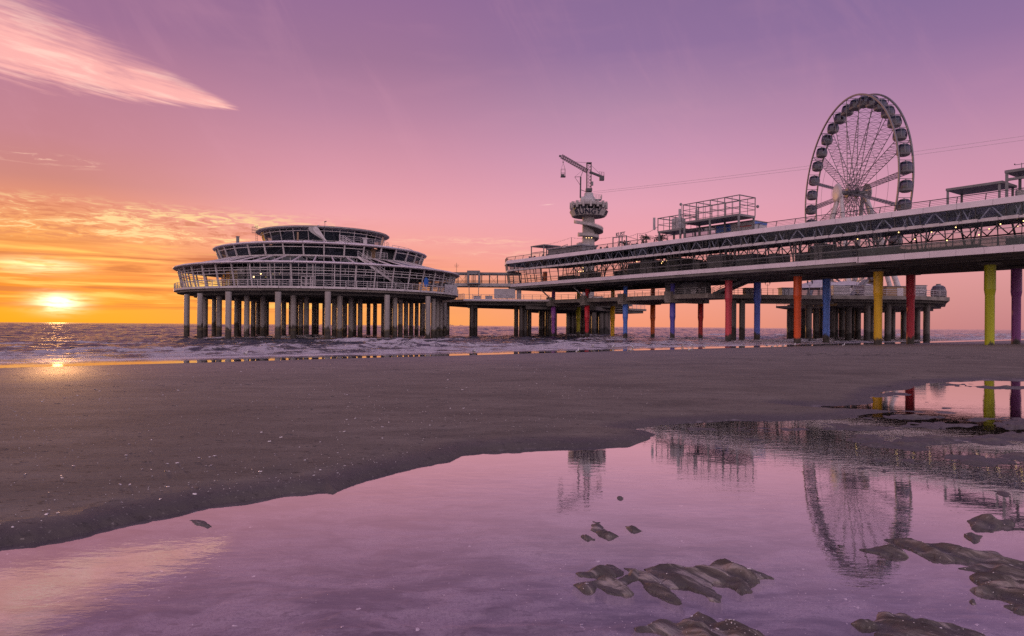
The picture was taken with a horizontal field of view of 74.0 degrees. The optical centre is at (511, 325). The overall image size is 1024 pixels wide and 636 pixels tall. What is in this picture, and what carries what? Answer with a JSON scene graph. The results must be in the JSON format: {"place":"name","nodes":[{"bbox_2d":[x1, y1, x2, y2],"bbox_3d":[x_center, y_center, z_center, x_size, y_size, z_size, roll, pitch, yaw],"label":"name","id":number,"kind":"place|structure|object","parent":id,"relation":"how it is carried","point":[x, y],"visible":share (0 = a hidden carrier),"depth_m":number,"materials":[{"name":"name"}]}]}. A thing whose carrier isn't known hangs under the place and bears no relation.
{"place":"outdoors","nodes":[
{"label":"outdoors","id":0,"kind":"place"},
{"bbox_2d":[5,351,979,463],"bbox_3d":[4.121,1.768,25.269,50.743,0.776,34.080,0,0,-10],"label":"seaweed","id":1,"kind":"object","parent":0,"point":[949,357],"visible":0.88,"depth_m":17.80,"materials":[{"name":"brown plant"}]},
{"bbox_2d":[0,340,1023,635],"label":"sand","id":2,"kind":"structure","parent":0,"point":[598,398],"depth_m":7.45,"materials":[{"name":"brown sand"}]},
{"bbox_2d":[2,370,1011,634],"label":"shell grit","id":3,"kind":"object","parent":2,"relation":"on","point":[422,580],"visible":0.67,"depth_m":4.24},
{"bbox_2d":[0,380,1023,626],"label":"tide pool","id":4,"kind":"structure","parent":2,"relation":"on","point":[776,502],"depth_m":5.36,"materials":[{"name":"liquid"}]},
{"bbox_2d":[504,188,1023,344],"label":"pier hall","id":5,"kind":"structure","parent":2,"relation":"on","point":[988,255],"depth_m":77.55,"materials":[{"name":"concrete"}]},
{"bbox_2d":[531,244,597,257],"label":"roof cabin","id":6,"kind":"object","parent":5,"relation":"on","point":[554,249],"visible":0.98,"depth_m":113.77,"materials":[{"name":"grey metal"}]},
{"bbox_2d":[546,228,655,250],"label":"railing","id":7,"kind":"object","parent":5,"relation":"on","point":[600,238],"visible":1,"depth_m":106.59,"materials":[{"name":"metal"}]},
{"bbox_2d":[612,260,620,275],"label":"window","id":8,"kind":"structure","parent":5,"relation":"in","point":[613,260],"depth_m":98.98,"materials":[{"name":"grey glass"}]},
{"bbox_2d":[612,232,634,246],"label":"sign frame","id":9,"kind":"object","parent":5,"relation":"on","point":[620,235],"visible":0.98,"depth_m":100.04,"materials":[{"name":"grey metal"}]},
{"bbox_2d":[622,259,633,274],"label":"window","id":10,"kind":"structure","parent":5,"relation":"in","point":[623,259],"depth_m":97.21,"materials":[{"name":"black glass"}]},
{"bbox_2d":[633,257,645,273],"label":"window","id":11,"kind":"structure","parent":5,"relation":"in","point":[643,257],"depth_m":95.56,"materials":[{"name":"grey glass"}]},
{"bbox_2d":[644,256,656,273],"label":"window","id":12,"kind":"structure","parent":5,"relation":"in","point":[652,256],"depth_m":93.99,"materials":[{"name":"black glass"}]},
{"bbox_2d":[655,255,668,272],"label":"window","id":13,"kind":"structure","parent":5,"relation":"in","point":[662,255],"depth_m":92.28,"materials":[{"name":"black glass"}]},
{"bbox_2d":[667,254,681,271],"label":"window","id":14,"kind":"structure","parent":5,"relation":"in","point":[671,254],"depth_m":90.61,"materials":[{"name":"grey metal"}]},
{"bbox_2d":[653,214,697,239],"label":"steel frame","id":15,"kind":"object","parent":5,"relation":"on","point":[677,226],"visible":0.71,"depth_m":92.35,"materials":[{"name":"grey metal"}]},
{"bbox_2d":[679,252,693,270],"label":"window","id":16,"kind":"structure","parent":5,"relation":"in","point":[690,252],"depth_m":88.77,"materials":[{"name":"grey metal"}]},
{"bbox_2d":[692,251,707,269],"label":"window","id":17,"kind":"structure","parent":5,"relation":"in","point":[699,251],"depth_m":87.18,"materials":[{"name":"grey metal"}]},
{"bbox_2d":[705,250,721,268],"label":"window","id":18,"kind":"structure","parent":5,"relation":"in","point":[709,250],"depth_m":85.41,"materials":[{"name":"grey metal"}]},
{"bbox_2d":[678,194,758,237],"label":"steel frame","id":19,"kind":"object","parent":5,"relation":"on","point":[725,218],"visible":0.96,"depth_m":86.90,"materials":[{"name":"grey metal"}]},
{"bbox_2d":[686,220,766,237],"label":"roof pavilion","id":20,"kind":"structure","parent":5,"relation":"on","point":[733,225],"depth_m":87.81,"materials":[{"name":"grey metal"}]},
{"bbox_2d":[719,248,735,267],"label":"window","id":21,"kind":"structure","parent":5,"relation":"in","point":[728,248],"depth_m":83.66,"materials":[{"name":"grey metal"}]},
{"bbox_2d":[713,278,758,293],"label":"staircase","id":22,"kind":"structure","parent":5,"relation":"on","point":[740,283],"depth_m":91.15,"materials":[{"name":"grey metal"}]},
{"bbox_2d":[734,246,748,265],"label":"window","id":23,"kind":"structure","parent":5,"relation":"in","point":[747,246],"depth_m":81.70,"materials":[{"name":"grey metal"}]},
{"bbox_2d":[749,245,765,264],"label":"window","id":24,"kind":"structure","parent":5,"relation":"in","point":[757,245],"depth_m":80.24,"materials":[{"name":"grey metal"}]},
{"bbox_2d":[764,243,782,263],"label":"window","id":25,"kind":"structure","parent":5,"relation":"in","point":[776,243],"depth_m":78.52,"materials":[{"name":"grey metal"}]},
{"bbox_2d":[781,241,799,262],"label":"window","id":26,"kind":"structure","parent":5,"relation":"in","point":[795,241],"depth_m":76.88,"materials":[{"name":"grey metal"}]},
{"bbox_2d":[798,239,815,260],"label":"window","id":27,"kind":"structure","parent":5,"relation":"in","point":[814,239],"depth_m":75.10,"materials":[{"name":"black glass"}]},
{"bbox_2d":[816,237,836,259],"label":"window","id":28,"kind":"structure","parent":5,"relation":"in","point":[833,237],"depth_m":73.38,"materials":[{"name":"grey glass"}]},
{"bbox_2d":[826,223,846,235],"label":"window","id":29,"kind":"structure","parent":5,"relation":"in","point":[841,223],"depth_m":72.27,"materials":[{"name":"grey glass"}]},
{"bbox_2d":[835,235,855,258],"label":"window","id":30,"kind":"structure","parent":5,"relation":"in","point":[852,235],"depth_m":71.42,"materials":[{"name":"grey glass"}]},
{"bbox_2d":[854,233,875,256],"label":"window","id":31,"kind":"structure","parent":5,"relation":"in","point":[872,233],"depth_m":70.15,"materials":[{"name":"grey glass"}]},
{"bbox_2d":[870,217,893,230],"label":"window","id":32,"kind":"structure","parent":5,"relation":"in","point":[891,217],"depth_m":68.51,"materials":[{"name":"black glass"}]},
{"bbox_2d":[875,231,896,246],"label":"window","id":33,"kind":"structure","parent":5,"relation":"in","point":[889,231],"depth_m":68.33,"materials":[{"name":"grey glass"}]},
{"bbox_2d":[897,228,919,244],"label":"window","id":34,"kind":"structure","parent":5,"relation":"in","point":[898,238],"depth_m":66.41,"materials":[{"name":"grey metal"}]},
{"bbox_2d":[920,226,941,242],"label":"window","id":35,"kind":"structure","parent":5,"relation":"in","point":[938,226],"depth_m":64.79,"materials":[{"name":"grey metal"}]},
{"bbox_2d":[919,211,945,225],"bbox_3d":[39.693,-10.097,63.983,0.345,1.138,2.415,0,0,-36],"label":"window","id":36,"kind":"structure","parent":5,"relation":"in","point":[941,211],"depth_m":64.50,"materials":[{"name":"grey metal"}]},
{"bbox_2d":[946,209,960,221],"bbox_3d":[40.711,-10.090,62.563,0.345,1.138,1.250,0,0,-36],"label":"window","id":37,"kind":"structure","parent":5,"relation":"in","point":[957,209],"depth_m":62.95,"materials":[{"name":"grey metal"}]},
{"bbox_2d":[944,223,969,240],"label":"window","id":38,"kind":"structure","parent":5,"relation":"in","point":[945,233],"depth_m":63.07,"materials":[{"name":"glass"}]},
{"bbox_2d":[969,221,993,238],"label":"window","id":39,"kind":"structure","parent":5,"relation":"in","point":[986,221],"depth_m":61.59,"materials":[{"name":"black glass"}]},
{"bbox_2d":[946,180,1016,204],"bbox_3d":[43.815,-12.064,63.505,3.500,1.815,4.627,0,0,-36],"label":"pergola","id":40,"kind":"object","parent":5,"relation":"on","point":[981,188],"visible":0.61,"depth_m":63.08,"materials":[{"name":"grey metal"}]},
{"bbox_2d":[975,204,1004,219],"bbox_3d":[42.407,-10.077,60.196,0.345,1.138,2.415,0,0,-36],"label":"window","id":41,"kind":"structure","parent":5,"relation":"in","point":[999,204],"depth_m":60.81,"materials":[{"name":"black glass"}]},
{"bbox_2d":[996,217,1023,235],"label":"window","id":42,"kind":"structure","parent":5,"relation":"in","point":[1022,217],"depth_m":59.79,"materials":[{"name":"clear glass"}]},
{"bbox_2d":[1005,202,1020,215],"bbox_3d":[43.425,-10.069,58.775,0.345,1.138,1.250,0,0,-36],"label":"window","id":43,"kind":"structure","parent":5,"relation":"in","point":[1015,202],"depth_m":59.18,"materials":[{"name":"black glass"}]},
{"bbox_2d":[1005,163,1023,196],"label":"pergola","id":44,"kind":"object","parent":5,"relation":"on","point":[1018,174],"visible":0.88,"depth_m":60.42,"materials":[{"name":"grey metal"}]},
{"bbox_2d":[0,322,1023,367],"bbox_3d":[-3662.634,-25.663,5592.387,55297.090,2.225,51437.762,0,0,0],"label":"sea","id":45,"kind":"structure","parent":0,"point":[38,344],"depth_m":66.82,"materials":[{"name":"liquid"}]},
{"bbox_2d":[172,221,459,339],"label":"round pavilion","id":46,"kind":"structure","parent":45,"relation":"in","point":[297,268],"depth_m":90.54,"materials":[{"name":"concrete"}]},
{"bbox_2d":[221,264,224,285],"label":"window","id":47,"kind":"structure","parent":46,"relation":"in","point":[222,265],"depth_m":95.21,"materials":[{"name":"glass"}]},
{"bbox_2d":[219,247,226,257],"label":"gallery window","id":48,"kind":"structure","parent":46,"relation":"in","point":[221,249],"depth_m":93.28,"materials":[{"name":"black glass"}]},
{"bbox_2d":[224,264,229,285],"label":"window","id":49,"kind":"structure","parent":46,"relation":"in","point":[226,276],"depth_m":93.46,"materials":[{"name":"glass"}]},
{"bbox_2d":[225,245,235,256],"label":"gallery window","id":50,"kind":"structure","parent":46,"relation":"in","point":[230,250],"depth_m":91.46,"materials":[{"name":"black glass"}]},
{"bbox_2d":[229,259,237,285],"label":"window","id":51,"kind":"structure","parent":46,"relation":"in","point":[234,265],"depth_m":91.79,"materials":[{"name":"glass"}]},
{"bbox_2d":[235,244,248,255],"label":"gallery window","id":52,"kind":"structure","parent":46,"relation":"in","point":[242,250],"depth_m":89.97,"materials":[{"name":"black glass"}]},
{"bbox_2d":[237,257,247,285],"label":"window","id":53,"kind":"structure","parent":46,"relation":"in","point":[244,275],"depth_m":90.65,"materials":[{"name":"black glass"}]},
{"bbox_2d":[247,256,259,285],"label":"window","id":54,"kind":"structure","parent":46,"relation":"in","point":[256,273],"depth_m":89.62,"materials":[{"name":"black glass"}]},
{"bbox_2d":[248,243,264,254],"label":"gallery window","id":55,"kind":"structure","parent":46,"relation":"in","point":[255,249],"depth_m":88.88,"materials":[{"name":"black glass"}]},
{"bbox_2d":[260,256,274,285],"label":"window","id":56,"kind":"structure","parent":46,"relation":"in","point":[265,274],"depth_m":88.99,"materials":[{"name":"black glass"}]},
{"bbox_2d":[263,230,271,240],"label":"top window","id":57,"kind":"structure","parent":46,"relation":"in","point":[267,235],"depth_m":96.81,"materials":[{"name":"black glass"}]},
{"bbox_2d":[265,243,282,254],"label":"gallery window","id":58,"kind":"structure","parent":46,"relation":"in","point":[271,248],"depth_m":88.23,"materials":[{"name":"black glass"}]},
{"bbox_2d":[269,228,280,240],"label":"top window","id":59,"kind":"structure","parent":46,"relation":"in","point":[275,235],"depth_m":95.42,"materials":[{"name":"black glass"}]},
{"bbox_2d":[274,256,289,285],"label":"window","id":60,"kind":"structure","parent":46,"relation":"in","point":[284,274],"depth_m":88.57,"materials":[{"name":"black glass"}]},
{"bbox_2d":[279,228,293,239],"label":"top window","id":61,"kind":"structure","parent":46,"relation":"in","point":[285,235],"depth_m":94.49,"materials":[{"name":"black glass"}]},
{"bbox_2d":[283,243,302,254],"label":"gallery window","id":62,"kind":"structure","parent":46,"relation":"in","point":[290,248],"depth_m":88.01,"materials":[{"name":"black glass"}]},
{"bbox_2d":[290,256,306,285],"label":"window","id":63,"kind":"structure","parent":46,"relation":"in","point":[303,258],"depth_m":88.51,"materials":[{"name":"black glass"}]},
{"bbox_2d":[292,228,307,240],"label":"top window","id":64,"kind":"structure","parent":46,"relation":"in","point":[303,234],"depth_m":94.03,"materials":[{"name":"black glass"}]},
{"bbox_2d":[304,243,322,254],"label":"gallery window","id":65,"kind":"structure","parent":46,"relation":"in","point":[309,248],"depth_m":88.25,"materials":[{"name":"black glass"}]},
{"bbox_2d":[306,256,323,285],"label":"window","id":66,"kind":"structure","parent":46,"relation":"in","point":[309,258],"depth_m":88.77,"materials":[{"name":"black glass"}]},
{"bbox_2d":[308,228,323,241],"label":"top window","id":67,"kind":"structure","parent":46,"relation":"in","point":[311,236],"depth_m":94.15,"materials":[{"name":"black glass"}]},
{"bbox_2d":[323,257,339,287],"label":"window","id":68,"kind":"structure","parent":46,"relation":"in","point":[329,275],"depth_m":89.29,"materials":[{"name":"glass"}]},
{"bbox_2d":[324,228,339,241],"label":"top window","id":69,"kind":"structure","parent":46,"relation":"in","point":[331,235],"depth_m":94.66,"materials":[{"name":"black glass"}]},
{"bbox_2d":[325,244,343,255],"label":"gallery window","id":70,"kind":"structure","parent":46,"relation":"in","point":[330,249],"depth_m":88.94,"materials":[{"name":"black glass"}]},
{"bbox_2d":[340,229,354,241],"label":"top window","id":71,"kind":"structure","parent":46,"relation":"in","point":[342,231],"depth_m":95.66,"materials":[{"name":"black glass"}]},
{"bbox_2d":[340,257,356,286],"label":"window","id":72,"kind":"structure","parent":46,"relation":"in","point":[349,279],"depth_m":90.15,"materials":[{"name":"glass"}]},
{"bbox_2d":[345,245,362,256],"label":"gallery window","id":73,"kind":"structure","parent":46,"relation":"in","point":[350,250],"depth_m":90.04,"materials":[{"name":"black glass"}]},
{"bbox_2d":[353,230,366,242],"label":"top window","id":74,"kind":"structure","parent":46,"relation":"in","point":[357,234],"depth_m":97.03,"materials":[{"name":"grey glass"}]},
{"bbox_2d":[356,258,371,287],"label":"window","id":75,"kind":"structure","parent":46,"relation":"in","point":[359,277],"depth_m":91.25,"materials":[{"name":"white paint"}]},
{"bbox_2d":[366,232,375,243],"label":"top window","id":76,"kind":"structure","parent":46,"relation":"in","point":[368,235],"depth_m":98.88,"materials":[{"name":"black glass"}]},
{"bbox_2d":[371,248,374,257],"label":"gallery door","id":77,"kind":"structure","parent":46,"relation":"in","point":[372,249],"depth_m":93.01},
{"bbox_2d":[370,259,384,287],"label":"window","id":78,"kind":"structure","parent":46,"relation":"in","point":[379,278],"depth_m":92.76,"materials":[{"name":"glass"}]},
{"bbox_2d":[374,234,381,244],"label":"top window","id":79,"kind":"structure","parent":46,"relation":"in","point":[377,237],"depth_m":100.66,"materials":[{"name":"black glass"}]},
{"bbox_2d":[383,261,395,288],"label":"window","id":80,"kind":"structure","parent":46,"relation":"in","point":[388,269],"depth_m":94.15,"materials":[{"name":"glass"}]},
{"bbox_2d":[395,250,407,261],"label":"gallery window","id":81,"kind":"structure","parent":46,"relation":"in","point":[400,255],"depth_m":95.56,"materials":[{"name":"black glass"}]},
{"bbox_2d":[406,252,415,262],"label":"gallery window","id":82,"kind":"structure","parent":46,"relation":"in","point":[410,258],"depth_m":97.92,"materials":[{"name":"black glass"}]},
{"bbox_2d":[414,254,421,263],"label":"gallery window","id":83,"kind":"structure","parent":46,"relation":"in","point":[418,257],"depth_m":100.47,"materials":[{"name":"black glass"}]},
{"bbox_2d":[443,282,734,335],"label":"promenade","id":84,"kind":"structure","parent":45,"relation":"in","point":[693,292],"depth_m":117.20,"materials":[{"name":"concrete"}]},
{"bbox_2d":[454,263,521,298],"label":"footbridge","id":85,"kind":"object","parent":84,"relation":"on","point":[465,283],"visible":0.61,"depth_m":120.54,"materials":[{"name":"metal"}]},
{"bbox_2d":[494,289,514,298],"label":"wind screen","id":86,"kind":"object","parent":84,"relation":"on","point":[511,293],"visible":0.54,"depth_m":119.95,"materials":[{"name":"white glass"}]},
{"bbox_2d":[517,290,520,298],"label":"wind screen","id":87,"kind":"object","parent":84,"relation":"on","point":[518,294],"visible":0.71,"depth_m":120.35,"materials":[{"name":"grey glass"}]},
{"bbox_2d":[532,305,645,333],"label":"tower island","id":88,"kind":"structure","parent":45,"relation":"in","point":[599,322],"depth_m":161.41,"materials":[{"name":"concrete"}]},
{"bbox_2d":[570,192,607,297],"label":"lookout tower","id":89,"kind":"structure","parent":88,"relation":"on","point":[588,209],"depth_m":162.94,"materials":[{"name":"concrete"}]},
{"bbox_2d":[559,154,603,197],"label":"tower crane","id":90,"kind":"object","parent":89,"relation":"on","point":[601,177],"visible":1,"depth_m":164.47,"materials":[{"name":"metal"}]},
{"bbox_2d":[593,136,1020,191],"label":"zip line cable","id":91,"kind":"object","parent":89,"relation":"attached to","point":[811,165],"visible":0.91,"depth_m":149.58,"materials":[{"name":"metal"}]},
{"bbox_2d":[601,140,1020,192],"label":"zip line cable","id":92,"kind":"object","parent":89,"relation":"attached to","point":[811,168],"visible":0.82,"depth_m":149.40,"materials":[{"name":"metal"}]},
{"bbox_2d":[723,288,949,340],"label":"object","id":93,"kind":"structure","parent":45,"relation":"in","point":[846,310],"depth_m":97.60,"materials":[{"name":"concrete"}]},
{"bbox_2d":[743,288,753,294],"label":"kiosk hut","id":94,"kind":"object","parent":93,"relation":"on","point":[751,289],"visible":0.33,"depth_m":96.00,"materials":[{"name":"paint"}]},
{"bbox_2d":[777,287,792,294],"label":"kiosk hut","id":95,"kind":"object","parent":93,"relation":"on","point":[788,290],"visible":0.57,"depth_m":95.60,"materials":[{"name":"white paint"}]},
{"bbox_2d":[831,285,850,294],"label":"slatted kiosk","id":96,"kind":"object","parent":93,"relation":"on","point":[840,289],"visible":0.52,"depth_m":100.00,"materials":[{"name":"wood"}]},
{"bbox_2d":[835,281,870,288],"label":"canopy tent","id":97,"kind":"object","parent":93,"relation":"on","point":[852,283],"visible":0.31,"depth_m":109.48,"materials":[{"name":"white paint"}]},
{"bbox_2d":[850,277,868,294],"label":"boarding stairs","id":98,"kind":"structure","parent":93,"relation":"on","point":[864,282],"depth_m":102.21,"materials":[{"name":"grey metal"}]},
{"bbox_2d":[805,93,914,294],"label":"ferris wheel","id":99,"kind":"object","parent":93,"relation":"on","point":[872,102],"visible":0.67,"depth_m":124.22,"materials":[{"name":"metal"}]},
{"bbox_2d":[854,285,872,295],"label":"slatted kiosk","id":100,"kind":"object","parent":93,"relation":"on","point":[865,287],"visible":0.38,"depth_m":99.00,"materials":[{"name":"wood"}]},
{"bbox_2d":[883,286,905,295],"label":"snack bar","id":101,"kind":"object","parent":93,"relation":"on","point":[902,292],"visible":0.55,"depth_m":100.50,"materials":[{"name":"brown paint"}]},
{"bbox_2d":[897,288,902,295],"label":"door","id":102,"kind":"structure","parent":101,"relation":"in","point":[900,292],"depth_m":100.44,"materials":[{"name":"white paint"}]},
{"bbox_2d":[916,285,927,295],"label":"slatted kiosk","id":103,"kind":"object","parent":93,"relation":"on","point":[922,288],"visible":0.31,"depth_m":100.41,"materials":[{"name":"wood"}]},
{"bbox_2d":[931,284,945,296],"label":"display cabin","id":104,"kind":"object","parent":93,"relation":"on","point":[939,289],"visible":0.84,"depth_m":98.80,"materials":[{"name":"grey metal"}]},
{"bbox_2d":[931,286,945,294],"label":"window","id":105,"kind":"structure","parent":104,"relation":"in","point":[937,288],"depth_m":98.79,"materials":[{"name":"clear glass"}]},
{"bbox_2d":[0,0,1023,329],"label":"sky","id":106,"kind":"structure","parent":0,"point":[139,139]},
{"bbox_2d":[638,235,653,242],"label":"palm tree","id":107,"kind":"object","parent":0,"point":[643,237],"visible":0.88,"depth_m":97.32,"materials":[{"name":"green plant"}]},
{"bbox_2d":[654,234,667,241],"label":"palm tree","id":108,"kind":"object","parent":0,"point":[661,239],"visible":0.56,"depth_m":94.76,"materials":[{"name":"green plant"}]},
{"bbox_2d":[802,280,841,294],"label":"tent pavilion","id":109,"kind":"structure","parent":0,"point":[816,284],"depth_m":106.75,"materials":[{"name":"white fabric"}]}
]}

